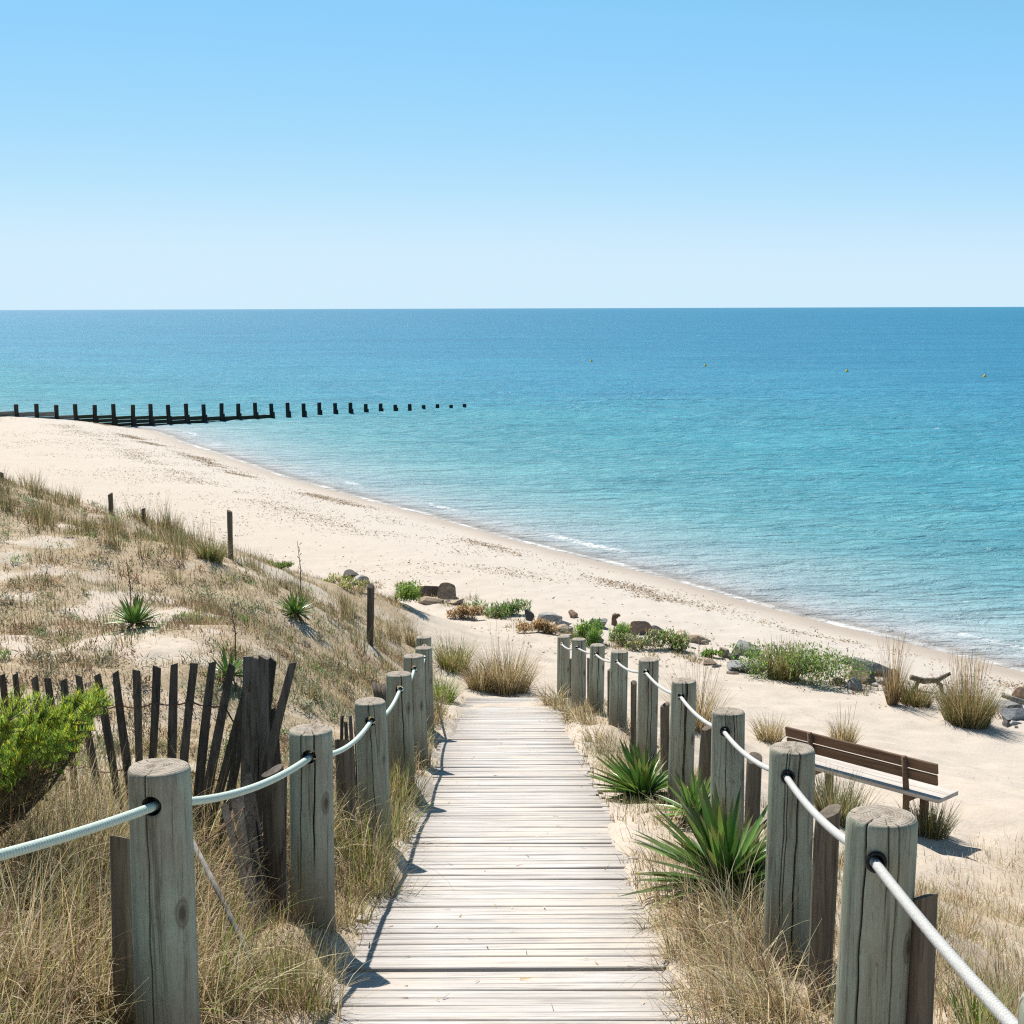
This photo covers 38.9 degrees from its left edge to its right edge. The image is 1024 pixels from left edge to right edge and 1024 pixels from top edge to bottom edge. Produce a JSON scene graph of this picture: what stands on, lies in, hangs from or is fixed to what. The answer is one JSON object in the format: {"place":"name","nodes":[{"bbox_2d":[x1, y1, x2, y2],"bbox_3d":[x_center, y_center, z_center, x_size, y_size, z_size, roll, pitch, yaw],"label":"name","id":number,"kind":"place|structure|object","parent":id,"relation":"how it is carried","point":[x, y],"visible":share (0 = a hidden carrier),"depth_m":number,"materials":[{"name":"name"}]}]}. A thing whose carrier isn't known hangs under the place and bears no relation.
{"place":"outdoors","nodes":[
{"label":"outdoors","id":0,"kind":"place"},
{"bbox_2d":[0,307,1023,671],"bbox_3d":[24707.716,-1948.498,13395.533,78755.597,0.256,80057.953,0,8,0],"label":"sea","id":1,"kind":"structure","parent":0,"point":[780,459],"depth_m":100.00,"materials":[{"name":"blue liquid"}]},
{"bbox_2d":[285,403,290,416],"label":"groyne pile","id":2,"kind":"object","parent":1,"relation":"in","point":[288,412],"visible":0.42,"depth_m":107.84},
{"bbox_2d":[0,416,1023,1023],"bbox_3d":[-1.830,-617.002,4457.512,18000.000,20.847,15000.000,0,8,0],"label":"beach ground","id":3,"kind":"structure","parent":0,"point":[988,800],"depth_m":24.78,"materials":[{"name":"sand"}]},
{"bbox_2d":[0,682,116,837],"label":"broom shrub","id":4,"kind":"object","parent":3,"relation":"on","point":[51,737],"visible":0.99,"depth_m":5.76,"materials":[{"name":"green plant"}]},
{"bbox_2d":[108,492,113,513],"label":"stake","id":5,"kind":"object","parent":3,"relation":"on","point":[110,499],"visible":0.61,"depth_m":22.40,"materials":[{"name":"brown wood"}]},
{"bbox_2d":[110,835,134,1023],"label":"stake","id":6,"kind":"object","parent":3,"relation":"on","point":[121,900],"visible":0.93,"depth_m":4.26,"materials":[{"name":"brown wood"}]},
{"bbox_2d":[126,559,132,605],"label":"flower stalk","id":7,"kind":"object","parent":3,"relation":"on","point":[129,581],"visible":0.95,"depth_m":15.20,"materials":[{"name":"brown plant"}]},
{"bbox_2d":[102,594,167,631],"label":"sword leaf plant","id":8,"kind":"object","parent":3,"relation":"on","point":[131,615],"visible":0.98,"depth_m":14.20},
{"bbox_2d":[0,403,274,426],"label":"groyne","id":9,"kind":"object","parent":3,"relation":"on","point":[150,420],"visible":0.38,"depth_m":100.15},
{"bbox_2d":[0,654,296,884],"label":"paling fence","id":10,"kind":"object","parent":3,"relation":"on","point":[253,740],"visible":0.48,"depth_m":6.87,"materials":[{"name":"brown wood"}]},
{"bbox_2d":[128,758,199,1023],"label":"rope post","id":11,"kind":"object","parent":3,"relation":"on","point":[165,954],"visible":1,"depth_m":4.01,"materials":[{"name":"grey wood"}]},
{"bbox_2d":[0,645,425,860],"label":"rope","id":12,"kind":"object","parent":11,"relation":"attached to","point":[9,852],"visible":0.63,"depth_m":3.89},
{"bbox_2d":[186,518,234,563],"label":"grass clump","id":13,"kind":"object","parent":3,"relation":"on","point":[210,551],"visible":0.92,"depth_m":18.83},
{"bbox_2d":[197,647,242,693],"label":"sword leaf plant","id":14,"kind":"object","parent":3,"relation":"on","point":[231,660],"visible":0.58,"depth_m":12.44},
{"bbox_2d":[0,463,443,1008],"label":"dune grass","id":15,"kind":"structure","parent":3,"relation":"on","point":[48,519],"depth_m":16.40,"materials":[{"name":"plant"}]},
{"bbox_2d":[194,840,260,976],"bbox_3d":[-1.014,1.399,5.127,0.022,0.360,0.512,-6,10,-37],"label":"leaning stick","id":16,"kind":"object","parent":3,"relation":"on","point":[212,878],"visible":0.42,"depth_m":5.15,"materials":[{"name":"grey wood"}]},
{"bbox_2d":[227,510,232,558],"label":"stake","id":17,"kind":"object","parent":3,"relation":"on","point":[230,527],"visible":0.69,"depth_m":20.21,"materials":[{"name":"brown wood"}]},
{"bbox_2d":[0,681,464,1023],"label":"marram grass","id":18,"kind":"structure","parent":3,"relation":"on","point":[51,889],"depth_m":5.26,"materials":[{"name":"plant"}]},
{"bbox_2d":[230,603,237,660],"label":"flower stalk","id":19,"kind":"object","parent":3,"relation":"on","point":[234,630],"visible":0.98,"depth_m":13.02,"materials":[{"name":"brown plant"}]},
{"bbox_2d":[221,772,287,933],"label":"broken palings","id":20,"kind":"object","parent":3,"relation":"on","point":[249,827],"visible":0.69,"depth_m":6.02,"materials":[{"name":"grey wood"}]},
{"bbox_2d":[197,807,244,845],"bbox_3d":[-1.176,1.239,5.650,0.006,0.136,0.897,1,8,6],"label":"wire","id":21,"kind":"object","parent":20,"relation":"attached to","point":[221,828],"visible":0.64,"depth_m":5.79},
{"bbox_2d":[261,764,287,920],"bbox_3d":[-0.988,1.481,6.059,0.098,0.875,0.083,0,8,0],"label":"stake","id":22,"kind":"object","parent":3,"relation":"on","point":[273,817],"visible":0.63,"depth_m":6.01,"materials":[{"name":"brown wood"}]},
{"bbox_2d":[266,560,294,569],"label":"green shrub","id":23,"kind":"object","parent":3,"relation":"on","point":[286,564],"visible":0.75,"depth_m":23.48,"materials":[{"name":"green plant"}]},
{"bbox_2d":[275,591,316,624],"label":"sword leaf plant","id":24,"kind":"object","parent":3,"relation":"on","point":[300,607],"visible":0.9,"depth_m":17.64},
{"bbox_2d":[289,724,334,930],"bbox_3d":[-0.804,1.401,5.815,0.193,1.117,0.208,0,8,0],"label":"rope post","id":25,"kind":"object","parent":3,"relation":"on","point":[312,873],"visible":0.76,"depth_m":5.72,"materials":[{"name":"grey wood"}]},
{"bbox_2d":[320,572,369,589],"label":"green shrub","id":26,"kind":"object","parent":3,"relation":"on","point":[348,582],"visible":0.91,"depth_m":26.31,"materials":[{"name":"green plant"}]},
{"bbox_2d":[335,739,354,837],"bbox_3d":[-0.856,1.532,7.453,0.102,0.782,0.105,0,8,0],"label":"stake","id":27,"kind":"object","parent":3,"relation":"on","point":[344,762],"visible":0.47,"depth_m":7.39,"materials":[{"name":"brown wood"}]},
{"bbox_2d":[340,715,358,820],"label":"paling ends","id":28,"kind":"object","parent":3,"relation":"on","point":[343,727],"visible":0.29,"depth_m":9.01,"materials":[{"name":"brown wood"}]},
{"bbox_2d":[343,569,358,577],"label":"rock","id":29,"kind":"object","parent":3,"relation":"on","point":[350,571],"visible":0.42,"depth_m":37.96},
{"bbox_2d":[352,575,369,584],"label":"rock","id":30,"kind":"object","parent":3,"relation":"on","point":[362,577],"visible":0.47,"depth_m":36.86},
{"bbox_2d":[366,583,374,646],"bbox_3d":[-2.002,1.542,20.471,0.124,1.068,0.110,-8,11,-43],"label":"stake","id":31,"kind":"object","parent":3,"relation":"on","point":[370,604],"visible":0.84,"depth_m":20.42,"materials":[{"name":"brown wood"}]},
{"bbox_2d":[354,697,392,848],"bbox_3d":[-0.746,1.580,7.900,0.204,1.143,0.193,0,8,0],"label":"rope post","id":32,"kind":"object","parent":3,"relation":"on","point":[372,751],"visible":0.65,"depth_m":7.80,"materials":[{"name":"grey wood"}]},
{"bbox_2d":[371,681,386,709],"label":"paling ends","id":33,"kind":"object","parent":3,"relation":"on","point":[378,693],"visible":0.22,"depth_m":10.96,"materials":[{"name":"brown wood"}]},
{"bbox_2d":[386,671,414,784],"bbox_3d":[-0.763,1.622,10.002,0.192,1.062,0.195,0,8,0],"label":"rope post","id":34,"kind":"object","parent":3,"relation":"on","point":[400,733],"visible":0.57,"depth_m":9.90,"materials":[{"name":"grey wood"}]},
{"bbox_2d":[386,579,422,601],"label":"green shrub","id":35,"kind":"object","parent":3,"relation":"on","point":[408,591],"visible":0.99,"depth_m":26.79,"materials":[{"name":"green plant"}]},
{"bbox_2d":[403,653,428,766],"bbox_3d":[-0.789,1.784,12.002,0.205,1.242,0.206,0,8,0],"label":"rope post","id":36,"kind":"object","parent":3,"relation":"on","point":[418,702],"visible":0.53,"depth_m":11.90,"materials":[{"name":"grey wood"}]},
{"bbox_2d":[416,635,430,659],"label":"rope post","id":37,"kind":"object","parent":3,"relation":"on","point":[421,640],"visible":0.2,"depth_m":16.47,"materials":[{"name":"grey wood"}]},
{"bbox_2d":[415,646,433,731],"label":"rope post","id":38,"kind":"object","parent":3,"relation":"on","point":[427,652],"visible":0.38,"depth_m":14.49,"materials":[{"name":"grey wood"}]},
{"bbox_2d":[418,586,438,596],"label":"rock","id":39,"kind":"object","parent":3,"relation":"on","point":[428,590],"visible":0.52,"depth_m":34.90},
{"bbox_2d":[418,596,443,604],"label":"rock","id":40,"kind":"object","parent":3,"relation":"on","point":[427,600],"visible":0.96,"depth_m":34.04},
{"bbox_2d":[437,582,455,599],"bbox_3d":[-1.589,1.964,34.793,0.458,0.548,0.573,-1,8,-8],"label":"rock","id":41,"kind":"object","parent":3,"relation":"on","point":[447,590],"visible":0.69,"depth_m":34.65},
{"bbox_2d":[433,667,468,703],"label":"grass clump","id":42,"kind":"object","parent":3,"relation":"on","point":[451,695],"visible":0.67,"depth_m":18.89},
{"bbox_2d":[428,629,484,672],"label":"grass clump","id":43,"kind":"object","parent":3,"relation":"on","point":[446,660],"visible":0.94,"depth_m":22.53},
{"bbox_2d":[446,603,484,618],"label":"dry plant","id":44,"kind":"object","parent":3,"relation":"on","point":[461,611],"visible":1,"depth_m":32.04,"materials":[{"name":"brown plant"}]},
{"bbox_2d":[454,655,511,692],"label":"grass clump","id":45,"kind":"object","parent":3,"relation":"on","point":[473,681],"visible":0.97,"depth_m":21.50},
{"bbox_2d":[465,598,531,618],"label":"green shrub","id":46,"kind":"object","parent":3,"relation":"on","point":[508,608],"visible":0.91,"depth_m":32.59,"materials":[{"name":"green plant"}]},
{"bbox_2d":[324,698,687,1023],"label":"boardwalk","id":47,"kind":"structure","parent":3,"relation":"on","point":[565,878],"depth_m":6.58,"materials":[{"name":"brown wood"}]},
{"bbox_2d":[461,620,551,694],"bbox_3d":[-0.100,2.160,21.781,1.580,1.154,1.641,0,8,0],"label":"grass clump","id":48,"kind":"object","parent":3,"relation":"on","point":[516,682],"visible":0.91,"depth_m":21.64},
{"bbox_2d":[0,417,1023,720],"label":"seaweed wrack","id":49,"kind":"object","parent":3,"relation":"on","point":[610,581],"visible":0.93,"depth_m":46.42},
{"bbox_2d":[525,609,533,620],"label":"rock","id":50,"kind":"object","parent":3,"relation":"on","point":[529,615],"visible":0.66,"depth_m":31.90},
{"bbox_2d":[514,617,557,633],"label":"dry plant","id":51,"kind":"object","parent":3,"relation":"on","point":[541,624],"visible":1,"depth_m":30.06,"materials":[{"name":"brown plant"}]},
{"bbox_2d":[537,612,562,621],"bbox_3d":[0.812,2.421,32.051,0.356,0.390,0.560,6,10,37],"label":"rock","id":52,"kind":"object","parent":3,"relation":"on","point":[550,616],"visible":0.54,"depth_m":31.93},
{"bbox_2d":[557,635,569,697],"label":"rope post","id":53,"kind":"object","parent":3,"relation":"on","point":[563,655],"visible":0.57,"depth_m":20.09,"materials":[{"name":"grey wood"}]},
{"bbox_2d":[569,658,571,698],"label":"stake","id":54,"kind":"object","parent":3,"relation":"on","point":[570,664],"visible":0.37,"depth_m":19.22,"materials":[{"name":"brown wood"}]},
{"bbox_2d":[571,637,585,710],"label":"rope post","id":55,"kind":"object","parent":3,"relation":"on","point":[578,680],"visible":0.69,"depth_m":17.49,"materials":[{"name":"grey wood"}]},
{"bbox_2d":[587,658,589,704],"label":"stake","id":56,"kind":"object","parent":3,"relation":"on","point":[588,662],"visible":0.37,"depth_m":17.01,"materials":[{"name":"brown wood"}]},
{"bbox_2d":[573,618,604,645],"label":"green shrub","id":57,"kind":"object","parent":3,"relation":"on","point":[592,632],"visible":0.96,"depth_m":29.18,"materials":[{"name":"green plant"}]},
{"bbox_2d":[588,643,604,712],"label":"rope post","id":58,"kind":"object","parent":3,"relation":"on","point":[596,681],"visible":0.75,"depth_m":16.52,"materials":[{"name":"grey wood"}]},
{"bbox_2d":[607,668,609,720],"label":"stake","id":59,"kind":"object","parent":3,"relation":"on","point":[608,680],"visible":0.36,"depth_m":15.81,"materials":[{"name":"brown wood"}]},
{"bbox_2d":[611,613,620,625],"bbox_3d":[2.266,2.399,31.805,0.219,0.372,0.143,-3,8,-18],"label":"driftwood stump","id":60,"kind":"object","parent":3,"relation":"on","point":[615,616],"visible":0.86,"depth_m":31.74,"materials":[{"name":"brown wood"}]},
{"bbox_2d":[609,649,627,729],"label":"rope post","id":61,"kind":"object","parent":3,"relation":"on","point":[618,695],"visible":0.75,"depth_m":14.49,"materials":[{"name":"grey wood"}]},
{"bbox_2d":[607,621,632,643],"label":"green shrub","id":62,"kind":"object","parent":3,"relation":"on","point":[622,627],"visible":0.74,"depth_m":29.71,"materials":[{"name":"green plant"}]},
{"bbox_2d":[584,738,672,803],"bbox_3d":[0.891,1.893,10.201,0.792,0.562,0.821,0,8,0],"label":"sword leaf plant","id":63,"kind":"object","parent":3,"relation":"on","point":[639,771],"visible":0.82,"depth_m":10.19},
{"bbox_2d":[630,680,636,748],"bbox_3d":[1.142,2.006,13.657,0.061,0.855,0.059,0,8,0],"label":"stake","id":64,"kind":"object","parent":3,"relation":"on","point":[633,729],"visible":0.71,"depth_m":13.62,"materials":[{"name":"brown wood"}]},
{"bbox_2d":[614,628,660,650],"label":"green shrub","id":65,"kind":"object","parent":3,"relation":"on","point":[629,640],"visible":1,"depth_m":29.15,"materials":[{"name":"green plant"}]},
{"bbox_2d":[628,621,651,634],"bbox_3d":[2.703,2.560,30.911,0.588,0.522,0.353,4,8,-12],"label":"rock","id":66,"kind":"object","parent":3,"relation":"on","point":[639,627],"visible":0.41,"depth_m":30.78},
{"bbox_2d":[636,657,658,769],"bbox_3d":[1.133,1.846,12.210,0.194,1.249,0.213,0,8,0],"label":"rope post","id":67,"kind":"object","parent":3,"relation":"on","point":[647,712],"visible":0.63,"depth_m":12.12,"materials":[{"name":"grey wood"}]},
{"bbox_2d":[660,702,669,774],"bbox_3d":[1.184,1.880,11.256,0.076,0.830,0.065,0,8,0],"label":"stake","id":68,"kind":"object","parent":3,"relation":"on","point":[664,722],"visible":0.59,"depth_m":11.21,"materials":[{"name":"brown wood"}]},
{"bbox_2d":[316,578,1023,1023],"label":"dry grass","id":69,"kind":"structure","parent":3,"relation":"on","point":[740,950],"depth_m":5.84,"materials":[{"name":"plant"}]},
{"bbox_2d":[654,626,689,652],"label":"green shrub","id":70,"kind":"object","parent":3,"relation":"on","point":[678,639],"visible":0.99,"depth_m":29.18,"materials":[{"name":"green plant"}]},
{"bbox_2d":[667,677,695,806],"bbox_3d":[1.165,1.750,10.020,0.195,1.229,0.212,0,8,0],"label":"rope post","id":71,"kind":"object","parent":3,"relation":"on","point":[681,740],"visible":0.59,"depth_m":9.91,"materials":[{"name":"grey wood"}]},
{"bbox_2d":[653,764,710,829],"bbox_3d":[1.106,1.756,8.858,0.532,0.435,0.582,0,8,0],"label":"sword leaf plant","id":72,"kind":"object","parent":3,"relation":"on","point":[691,789],"visible":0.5,"depth_m":8.80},
{"bbox_2d":[634,633,749,732],"bbox_3d":[2.461,2.275,19.352,1.652,1.392,1.458,-4,9,-24],"label":"grass clump","id":73,"kind":"object","parent":3,"relation":"on","point":[705,715],"visible":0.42,"depth_m":19.26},
{"bbox_2d":[618,779,767,916],"bbox_3d":[0.976,1.598,6.683,1.006,0.732,1.021,0,8,0],"label":"sword leaf plant","id":74,"kind":"object","parent":3,"relation":"on","point":[724,830],"visible":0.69,"depth_m":6.63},
{"bbox_2d":[685,634,710,643],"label":"rock","id":75,"kind":"object","parent":3,"relation":"on","point":[694,638],"visible":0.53,"depth_m":30.27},
{"bbox_2d":[698,725,711,788],"bbox_3d":[1.234,1.781,9.358,0.143,0.860,0.081,0,8,0],"label":"stake","id":76,"kind":"object","parent":3,"relation":"on","point":[705,752],"visible":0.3,"depth_m":9.30,"materials":[{"name":"brown wood"}]},
{"bbox_2d":[700,647,722,657],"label":"green shrub","id":77,"kind":"object","parent":3,"relation":"on","point":[707,652],"visible":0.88,"depth_m":28.74,"materials":[{"name":"green plant"}]},
{"bbox_2d":[718,647,729,657],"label":"rock","id":78,"kind":"object","parent":3,"relation":"on","point":[726,652],"visible":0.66,"depth_m":28.86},
{"bbox_2d":[710,707,744,842],"bbox_3d":[1.154,1.633,7.799,0.187,1.170,0.188,0,8,0],"label":"rope post","id":79,"kind":"object","parent":3,"relation":"on","point":[727,767],"visible":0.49,"depth_m":7.70,"materials":[{"name":"grey wood"}]},
{"bbox_2d":[726,660,760,672],"bbox_3d":[4.436,2.966,27.610,0.725,0.254,0.623,-2,3,9],"label":"rock","id":80,"kind":"object","parent":3,"relation":"on","point":[734,664],"visible":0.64,"depth_m":27.43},
{"bbox_2d":[733,640,759,655],"bbox_3d":[4.727,2.825,29.264,0.584,0.423,0.306,7,11,42],"label":"rock","id":81,"kind":"object","parent":3,"relation":"on","point":[743,642],"visible":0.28,"depth_m":29.21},
{"bbox_2d":[744,752,761,845],"bbox_3d":[1.246,1.689,7.560,0.098,0.883,0.078,-3,9,-22],"label":"stake","id":82,"kind":"object","parent":3,"relation":"on","point":[753,788],"visible":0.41,"depth_m":7.50,"materials":[{"name":"brown wood"}]},
{"bbox_2d":[746,710,795,742],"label":"grass clump","id":83,"kind":"object","parent":3,"relation":"on","point":[768,734],"visible":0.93,"depth_m":19.81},
{"bbox_2d":[762,741,814,980],"bbox_3d":[1.056,1.491,5.575,0.190,1.214,0.210,0,8,0],"label":"rope post","id":84,"kind":"object","parent":3,"relation":"on","point":[789,845],"visible":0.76,"depth_m":5.49,"materials":[{"name":"grey wood"}]},
{"bbox_2d":[726,634,876,688],"bbox_3d":[5.273,2.703,26.890,2.911,0.847,1.544,4,9,27],"label":"green shrub","id":85,"kind":"object","parent":3,"relation":"on","point":[789,667],"visible":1,"depth_m":26.75,"materials":[{"name":"green plant"}]},
{"bbox_2d":[806,804,840,1010],"bbox_3d":[1.079,1.479,5.064,0.110,0.942,0.078,0,8,0],"label":"stake","id":86,"kind":"object","parent":3,"relation":"on","point":[824,878],"visible":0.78,"depth_m":5.02,"materials":[{"name":"brown wood"}]},
{"bbox_2d":[831,677,845,685],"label":"stone","id":87,"kind":"object","parent":3,"relation":"on","point":[840,683],"visible":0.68,"depth_m":26.83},
{"bbox_2d":[816,701,872,742],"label":"grass clump","id":88,"kind":"object","parent":3,"relation":"on","point":[844,736],"visible":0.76,"depth_m":20.63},
{"bbox_2d":[814,761,890,828],"bbox_3d":[3.409,2.957,15.015,1.076,0.717,1.048,0,8,0],"label":"grass clump","id":89,"kind":"object","parent":3,"relation":"on","point":[826,799],"visible":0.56,"depth_m":15.06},
{"bbox_2d":[842,677,862,690],"bbox_3d":[6.239,3.209,26.619,0.308,0.347,0.455,8,12,46],"label":"rock","id":90,"kind":"object","parent":3,"relation":"on","point":[852,682],"visible":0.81,"depth_m":26.53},
{"bbox_2d":[850,670,876,684],"bbox_3d":[6.606,3.188,27.232,0.460,0.455,0.480,-4,2,-27],"label":"rock","id":91,"kind":"object","parent":3,"relation":"on","point":[866,680],"visible":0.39,"depth_m":27.11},
{"bbox_2d":[850,657,889,675],"bbox_3d":[6.976,3.119,28.358,0.791,0.573,0.526,3,15,20],"label":"rock","id":92,"kind":"object","parent":3,"relation":"on","point":[870,666],"visible":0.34,"depth_m":28.14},
{"bbox_2d":[785,726,957,827],"bbox_3d":[3.865,2.997,15.842,0.423,1.026,1.969,-8,11,-43],"label":"park bench","id":93,"kind":"object","parent":3,"relation":"on","point":[909,784],"visible":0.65,"depth_m":15.59,"materials":[{"name":"brown wood"}]},
{"bbox_2d":[834,805,917,1023],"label":"rope post","id":94,"kind":"object","parent":3,"relation":"on","point":[874,953],"visible":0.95,"depth_m":3.60,"materials":[{"name":"grey wood"}]},
{"bbox_2d":[560,643,1017,1023],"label":"rope","id":95,"kind":"object","parent":94,"relation":"attached to","point":[990,1000],"visible":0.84,"depth_m":3.14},
{"bbox_2d":[875,628,918,704],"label":"grass clump","id":96,"kind":"object","parent":3,"relation":"on","point":[892,688],"visible":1,"depth_m":25.27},
{"bbox_2d":[876,673,941,707],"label":"grass clump","id":97,"kind":"object","parent":3,"relation":"on","point":[913,698],"visible":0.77,"depth_m":25.41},
{"bbox_2d":[906,893,937,1023],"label":"stake","id":98,"kind":"object","parent":3,"relation":"on","point":[920,994],"visible":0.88,"depth_m":3.62,"materials":[{"name":"brown wood"}]},
{"bbox_2d":[909,672,949,692],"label":"driftwood branch","id":99,"kind":"object","parent":3,"relation":"on","point":[936,680],"visible":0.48,"depth_m":26.91,"materials":[{"name":"brown wood"}]},
{"bbox_2d":[895,795,966,840],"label":"grass clump","id":100,"kind":"object","parent":3,"relation":"on","point":[933,828],"visible":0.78,"depth_m":15.31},
{"bbox_2d":[924,648,1018,729],"bbox_3d":[7.588,2.937,24.201,1.620,1.356,1.663,6,10,35],"label":"grass clump","id":101,"kind":"object","parent":3,"relation":"on","point":[960,710],"visible":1,"depth_m":24.08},
{"bbox_2d":[934,970,1018,1023],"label":"grass clump","id":102,"kind":"object","parent":3,"relation":"on","point":[974,1008],"visible":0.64,"depth_m":5.33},
{"bbox_2d":[993,700,1022,708],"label":"rock","id":103,"kind":"object","parent":3,"relation":"on","point":[1009,704],"visible":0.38,"depth_m":25.78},
{"bbox_2d":[999,708,1023,719],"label":"rock","id":104,"kind":"object","parent":3,"relation":"on","point":[1013,714],"visible":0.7,"depth_m":24.91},
{"bbox_2d":[1001,693,1023,704],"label":"driftwood branch","id":105,"kind":"object","parent":3,"relation":"on","point":[1015,699],"visible":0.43,"depth_m":25.63,"materials":[{"name":"grey wood"}]},
{"bbox_2d":[1011,687,1023,698],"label":"rock","id":106,"kind":"object","parent":3,"relation":"on","point":[1019,691],"visible":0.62,"depth_m":27.30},
{"bbox_2d":[1018,992,1023,1023],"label":"rope post","id":107,"kind":"object","parent":3,"relation":"on","point":[1021,1012],"visible":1,"depth_m":2.11,"materials":[{"name":"grey wood"}]},
{"bbox_2d":[0,0,1023,309],"label":"sky","id":108,"kind":"structure","parent":0,"point":[155,154],"materials":[{"name":"blue"}]},
{"bbox_2d":[249,635,1023,1020],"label":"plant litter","id":109,"kind":"object","parent":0,"point":[517,865],"visible":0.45,"depth_m":7.82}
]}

